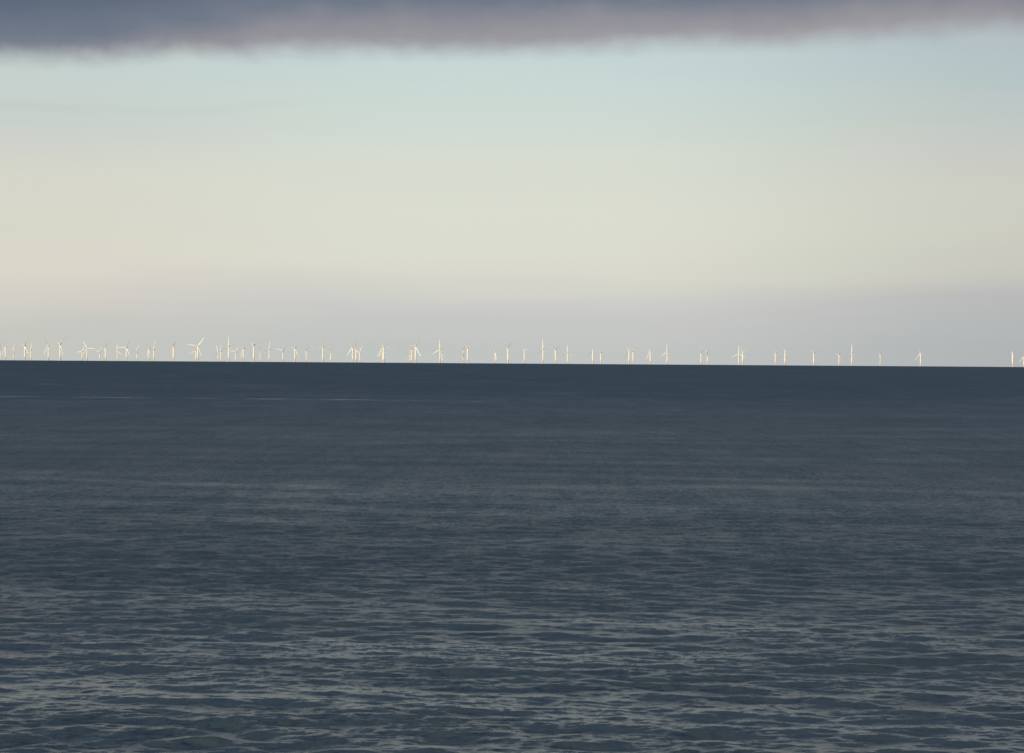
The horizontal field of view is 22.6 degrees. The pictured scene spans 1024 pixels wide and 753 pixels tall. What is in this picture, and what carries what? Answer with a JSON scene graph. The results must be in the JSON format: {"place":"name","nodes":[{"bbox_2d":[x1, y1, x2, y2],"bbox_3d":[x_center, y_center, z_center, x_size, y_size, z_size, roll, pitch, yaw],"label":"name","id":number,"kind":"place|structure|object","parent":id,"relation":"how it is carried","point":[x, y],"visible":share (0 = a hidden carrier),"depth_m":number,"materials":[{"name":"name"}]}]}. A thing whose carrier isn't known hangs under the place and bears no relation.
{"place":"outdoors","nodes":[
{"label":"outdoors","id":0,"kind":"place"},
{"bbox_2d":[0,360,1023,752],"bbox_3d":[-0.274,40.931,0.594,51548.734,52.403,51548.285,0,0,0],"label":"sea","id":1,"kind":"structure","parent":0,"point":[388,558],"depth_m":192.21,"materials":[{"name":"liquid"}]},
{"bbox_2d":[15,337,28,359],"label":"wind turbine","id":2,"kind":"object","parent":1,"relation":"in","point":[24,345],"visible":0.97,"depth_m":12010.35,"materials":[{"name":"yellow paint"}]},
{"bbox_2d":[49,337,65,360],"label":"wind turbine","id":3,"kind":"object","parent":1,"relation":"in","point":[60,349],"visible":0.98,"depth_m":10530.97,"materials":[{"name":"yellow paint"}]},
{"bbox_2d":[170,343,174,360],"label":"wind turbine","id":4,"kind":"object","parent":1,"relation":"in","point":[173,346],"visible":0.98,"depth_m":12345.61,"materials":[{"name":"yellow paint"}]},
{"bbox_2d":[187,338,203,360],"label":"wind turbine","id":5,"kind":"object","parent":1,"relation":"in","point":[197,349],"visible":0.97,"depth_m":11616.48,"materials":[{"name":"yellow paint"}]},
{"bbox_2d":[222,337,231,361],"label":"wind turbine","id":6,"kind":"object","parent":1,"relation":"in","point":[228,346],"visible":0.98,"depth_m":11646.37,"materials":[{"name":"yellow paint"}]},
{"bbox_2d":[505,344,510,363],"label":"wind turbine","id":7,"kind":"object","parent":1,"relation":"in","point":[508,354],"visible":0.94,"depth_m":11814.11,"materials":[{"name":"yellow paint"}]},
{"bbox_2d":[624,346,634,363],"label":"wind turbine","id":8,"kind":"object","parent":1,"relation":"in","point":[629,355],"visible":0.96,"depth_m":12055.00,"materials":[{"name":"white paint"}]},
{"bbox_2d":[0,0,1023,366],"label":"sky","id":9,"kind":"structure","parent":0,"point":[683,179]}
]}

